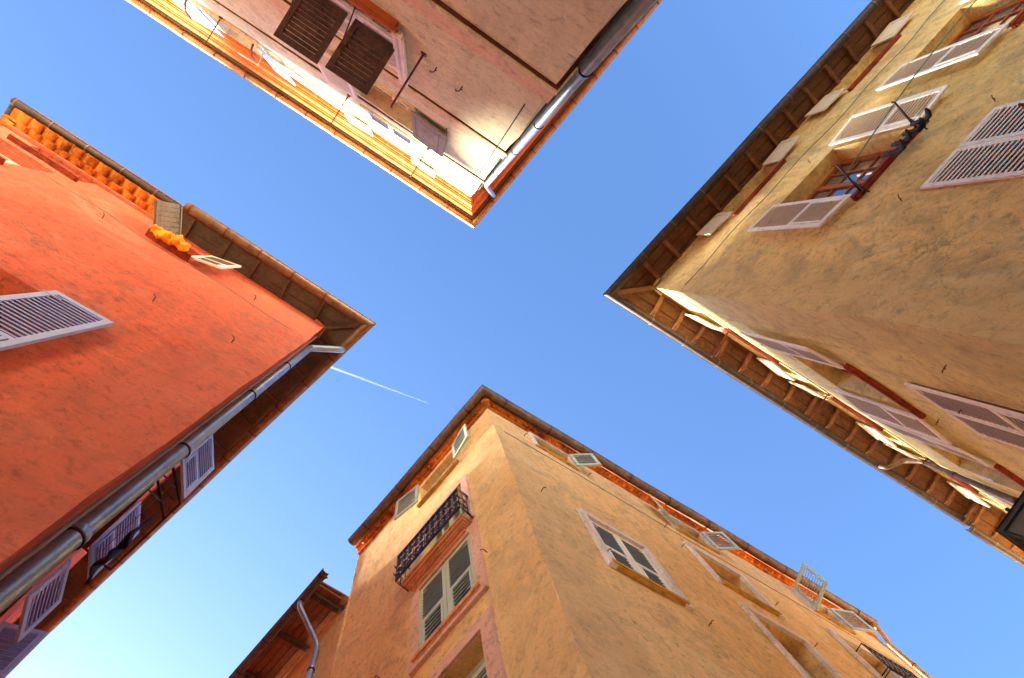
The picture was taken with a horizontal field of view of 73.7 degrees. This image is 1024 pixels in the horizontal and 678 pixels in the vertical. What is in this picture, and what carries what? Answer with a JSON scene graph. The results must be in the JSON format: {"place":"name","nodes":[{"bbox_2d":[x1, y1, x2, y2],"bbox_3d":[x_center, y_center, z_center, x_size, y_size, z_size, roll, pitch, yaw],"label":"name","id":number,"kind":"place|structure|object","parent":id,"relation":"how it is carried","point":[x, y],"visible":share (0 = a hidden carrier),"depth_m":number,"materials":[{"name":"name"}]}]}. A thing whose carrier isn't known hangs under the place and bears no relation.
{"place":"outdoors","nodes":[
{"label":"outdoors","id":0,"kind":"place"},
{"bbox_2d":[0,97,375,677],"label":"corner building","id":1,"kind":"structure","parent":0,"point":[138,360],"depth_m":7.91,"materials":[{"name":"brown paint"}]},
{"bbox_2d":[0,153,19,165],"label":"window","id":2,"kind":"structure","parent":1,"relation":"in","point":[3,159],"depth_m":11.18,"materials":[{"name":"beige paint"}]},
{"bbox_2d":[0,560,71,677],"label":"window","id":3,"kind":"structure","parent":1,"relation":"in","point":[19,632],"depth_m":7.44,"materials":[{"name":"beige paint"}]},
{"bbox_2d":[6,134,79,182],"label":"window","id":4,"kind":"structure","parent":1,"relation":"in","point":[10,137],"depth_m":11.76,"materials":[{"name":"brown paint"}]},
{"bbox_2d":[0,290,113,350],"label":"window","id":5,"kind":"structure","parent":1,"relation":"in","point":[63,311],"depth_m":5.91,"materials":[{"name":"white paint"}]},
{"bbox_2d":[82,484,154,578],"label":"window","id":6,"kind":"structure","parent":1,"relation":"in","point":[97,541],"depth_m":8.91,"materials":[{"name":"beige paint"}]},
{"bbox_2d":[84,467,181,570],"bbox_3d":[-4.774,2.312,8.639,1.602,0.430,0.480,-44,-80,0],"label":"drying rack","id":7,"kind":"object","parent":1,"relation":"attached to","point":[160,499],"visible":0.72,"depth_m":8.84,"materials":[{"name":"metal"}]},
{"bbox_2d":[84,514,153,584],"bbox_3d":[-4.880,2.585,8.477,0.750,0.803,0.137,-44,-80,0],"label":"towel","id":8,"kind":"object","parent":7,"relation":"hanging from","point":[125,542],"visible":1,"depth_m":8.21,"materials":[{"name":"black fabric"}]},
{"bbox_2d":[150,224,190,251],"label":"flowers","id":9,"kind":"object","parent":1,"relation":"on","point":[170,238],"visible":1,"depth_m":11.39,"materials":[{"name":"orange plant"}]},
{"bbox_2d":[144,200,241,268],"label":"window","id":10,"kind":"structure","parent":1,"relation":"in","point":[210,260],"depth_m":11.93,"materials":[{"name":"beige paint"}]},
{"bbox_2d":[179,408,213,498],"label":"window","id":11,"kind":"structure","parent":1,"relation":"in","point":[201,459],"depth_m":9.18,"materials":[{"name":"beige paint"}]},
{"bbox_2d":[228,568,348,677],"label":"building","id":12,"kind":"structure","parent":0,"point":[300,638],"depth_m":12.26,"materials":[{"name":"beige paint"}]},
{"bbox_2d":[125,0,661,228],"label":"corner building","id":13,"kind":"structure","parent":0,"point":[461,110],"depth_m":8.33,"materials":[{"name":"white paint"}]},
{"bbox_2d":[174,0,295,85],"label":"window","id":14,"kind":"structure","parent":13,"relation":"in","point":[192,8],"depth_m":13.89,"materials":[{"name":"white paint"}]},
{"bbox_2d":[273,0,408,94],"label":"window","id":15,"kind":"structure","parent":13,"relation":"in","point":[367,28],"depth_m":7.16,"materials":[{"name":"brown paint"}]},
{"bbox_2d":[304,41,446,156],"bbox_3d":[-2.006,-3.942,11.031,2.379,2.310,0.435,32,-88,-10],"label":"window","id":16,"kind":"structure","parent":13,"relation":"in","point":[429,135],"depth_m":11.03,"materials":[{"name":"white paint"}]},
{"bbox_2d":[359,104,417,147],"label":"window","id":17,"kind":"structure","parent":13,"relation":"in","point":[408,139],"depth_m":13.62,"materials":[{"name":"paint"}]},
{"bbox_2d":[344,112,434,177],"bbox_3d":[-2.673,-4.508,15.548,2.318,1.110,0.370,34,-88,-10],"label":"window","id":18,"kind":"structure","parent":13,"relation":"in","point":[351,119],"depth_m":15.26,"materials":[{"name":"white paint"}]},
{"bbox_2d":[0,0,1023,677],"label":"sky","id":19,"kind":"structure","parent":0,"point":[513,304],"materials":[{"name":"blue"}]},
{"bbox_2d":[331,384,931,677],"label":"corner building","id":20,"kind":"structure","parent":0,"point":[495,535],"depth_m":9.85,"materials":[{"name":"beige paint"}]},
{"bbox_2d":[394,424,468,520],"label":"window","id":21,"kind":"structure","parent":20,"relation":"in","point":[410,498],"depth_m":13.38,"materials":[{"name":"grey paint"}]},
{"bbox_2d":[414,474,474,566],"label":"window","id":22,"kind":"structure","parent":20,"relation":"in","point":[463,483],"depth_m":11.46,"materials":[{"name":"orange paint"}]},
{"bbox_2d":[408,520,489,676],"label":"window","id":23,"kind":"structure","parent":20,"relation":"in","point":[460,580],"depth_m":8.64,"materials":[{"name":"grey paint"}]},
{"bbox_2d":[427,605,505,677],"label":"window","id":24,"kind":"structure","parent":20,"relation":"in","point":[491,665],"depth_m":7.14,"materials":[{"name":"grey paint"}]},
{"bbox_2d":[528,432,601,470],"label":"window","id":25,"kind":"structure","parent":20,"relation":"in","point":[576,461],"depth_m":13.95,"materials":[{"name":"grey paint"}]},
{"bbox_2d":[576,507,693,611],"bbox_3d":[1.594,3.072,9.469,1.300,1.840,0.270,32,-88,-10],"label":"window","id":26,"kind":"structure","parent":20,"relation":"in","point":[626,554],"depth_m":9.39,"materials":[{"name":"grey paint"}]},
{"bbox_2d":[649,494,739,554],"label":"window","id":27,"kind":"structure","parent":20,"relation":"in","point":[711,545],"depth_m":14.45,"materials":[{"name":"grey paint"}]},
{"bbox_2d":[683,541,784,619],"bbox_3d":[3.877,4.403,12.282,1.420,1.590,0.330,32,-88,-10],"label":"window","id":28,"kind":"structure","parent":20,"relation":"in","point":[764,603],"depth_m":12.03,"materials":[{"name":"grey paint"}]},
{"bbox_2d":[738,601,843,677],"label":"window","id":29,"kind":"structure","parent":20,"relation":"in","point":[803,672],"depth_m":10.30,"materials":[{"name":"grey paint"}]},
{"bbox_2d":[789,563,917,677],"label":"window","id":30,"kind":"structure","parent":20,"relation":"in","point":[815,605],"depth_m":14.82,"materials":[{"name":"grey paint"}]},
{"bbox_2d":[826,627,902,677],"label":"window","id":31,"kind":"structure","parent":20,"relation":"in","point":[839,637],"depth_m":13.01,"materials":[{"name":"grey paint"}]},
{"label":"ground","id":32,"kind":"structure","parent":0,"visible":0},
{"bbox_2d":[603,0,1023,526],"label":"corner building","id":33,"kind":"structure","parent":32,"relation":"on","point":[873,316],"depth_m":10.52,"materials":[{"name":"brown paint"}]},
{"bbox_2d":[685,314,794,380],"bbox_3d":[4.890,0.058,14.348,2.565,0.860,0.331,31,-88,-10],"label":"window","id":34,"kind":"structure","parent":33,"relation":"in","point":[772,366],"depth_m":14.19,"materials":[{"name":"beige paint"}]},
{"bbox_2d":[696,136,800,235],"bbox_3d":[4.930,-3.026,13.968,0.308,0.860,2.658,42,-90,-10],"label":"window","id":35,"kind":"structure","parent":33,"relation":"in","point":[783,148],"depth_m":13.80,"materials":[{"name":"beige paint"}]},
{"bbox_2d":[788,381,896,446],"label":"window","id":36,"kind":"structure","parent":33,"relation":"in","point":[875,432],"depth_m":14.67,"materials":[{"name":"beige paint"}]},
{"bbox_2d":[739,331,951,444],"bbox_3d":[5.653,0.587,11.514,2.951,2.360,0.599,34,-88,-10],"label":"window","id":37,"kind":"structure","parent":33,"relation":"in","point":[913,421],"depth_m":11.14,"materials":[{"name":"brown paint"}]},
{"bbox_2d":[747,84,949,231],"bbox_3d":[5.400,-2.631,10.943,0.493,2.370,2.757,42,-90,-10],"label":"window","id":38,"kind":"structure","parent":33,"relation":"in","point":[790,215],"depth_m":10.99,"materials":[{"name":"white paint"}]},
{"bbox_2d":[804,11,914,117],"bbox_3d":[7.198,-5.505,13.941,0.308,0.860,2.658,42,-90,-10],"label":"window","id":39,"kind":"structure","parent":33,"relation":"in","point":[894,27],"depth_m":13.77,"materials":[{"name":"beige paint"}]},
{"bbox_2d":[852,124,909,186],"bbox_3d":[5.311,-2.659,9.735,0.008,0.047,1.341,42,-90,-10],"label":"clothesline","id":40,"kind":"object","parent":33,"relation":"attached to","point":[880,157],"visible":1,"depth_m":9.73,"materials":[{"name":"brown"}]},
{"bbox_2d":[883,139,905,156],"bbox_3d":[5.311,-2.658,9.479,0.100,0.429,0.197,-22,-81,-4],"label":"sock","id":41,"kind":"object","parent":40,"relation":"hanging from","point":[902,146],"visible":1,"depth_m":9.38,"materials":[{"name":"grey fabric"}]},
{"bbox_2d":[891,129,911,146],"bbox_3d":[5.440,-2.812,9.530,0.100,0.383,0.197,-22,-81,-4],"label":"sock","id":42,"kind":"object","parent":40,"relation":"hanging from","point":[908,137],"visible":0.86,"depth_m":9.40,"materials":[{"name":"grey fabric"}]},
{"bbox_2d":[902,117,925,135],"bbox_3d":[5.581,-2.953,9.476,0.100,0.429,0.197,-22,-81,-4],"label":"sock","id":43,"kind":"object","parent":40,"relation":"hanging from","point":[922,125],"visible":0.87,"depth_m":9.34,"materials":[{"name":"grey fabric"}]},
{"bbox_2d":[910,108,931,125],"bbox_3d":[5.710,-3.107,9.527,0.100,0.383,0.197,-22,-81,-4],"label":"sock","id":44,"kind":"object","parent":40,"relation":"hanging from","point":[928,115],"visible":0.87,"depth_m":9.40,"materials":[{"name":"grey fabric"}]},
{"bbox_2d":[838,0,976,184],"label":"rope","id":45,"kind":"object","parent":33,"relation":"attached to","point":[904,90],"visible":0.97,"depth_m":10.42,"materials":[{"name":"green"}]},
{"bbox_2d":[883,443,989,507],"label":"window","id":46,"kind":"structure","parent":33,"relation":"in","point":[969,493],"depth_m":15.24,"materials":[{"name":"beige paint"}]},
{"bbox_2d":[869,416,1023,487],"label":"window","id":47,"kind":"structure","parent":33,"relation":"in","point":[906,432],"depth_m":11.29,"materials":[{"name":"brown paint"}]},
{"bbox_2d":[876,0,1023,90],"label":"window","id":48,"kind":"structure","parent":33,"relation":"in","point":[989,26],"depth_m":11.03,"materials":[{"name":"brown paint"}]},
{"bbox_2d":[904,382,1023,449],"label":"window","id":49,"kind":"structure","parent":33,"relation":"in","point":[999,423],"depth_m":8.46,"materials":[{"name":"brown paint"}]},
{"bbox_2d":[920,100,1023,189],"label":"window","id":50,"kind":"structure","parent":33,"relation":"in","point":[1000,155],"depth_m":8.07,"materials":[{"name":"white paint"}]},
{"bbox_2d":[984,491,1013,506],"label":"window","id":51,"kind":"structure","parent":33,"relation":"in","point":[1009,503],"depth_m":13.24,"materials":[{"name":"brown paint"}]},
{"bbox_2d":[995,490,1023,550],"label":"wall lantern","id":52,"kind":"object","parent":33,"relation":"attached to","point":[1010,527],"depth_m":6.41,"materials":[{"name":"paint"}]},
{"bbox_2d":[964,487,1023,566],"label":"terraced building","id":53,"kind":"structure","parent":32,"relation":"on","point":[983,522],"depth_m":15.80,"materials":[{"name":"beige paint"}]}
]}

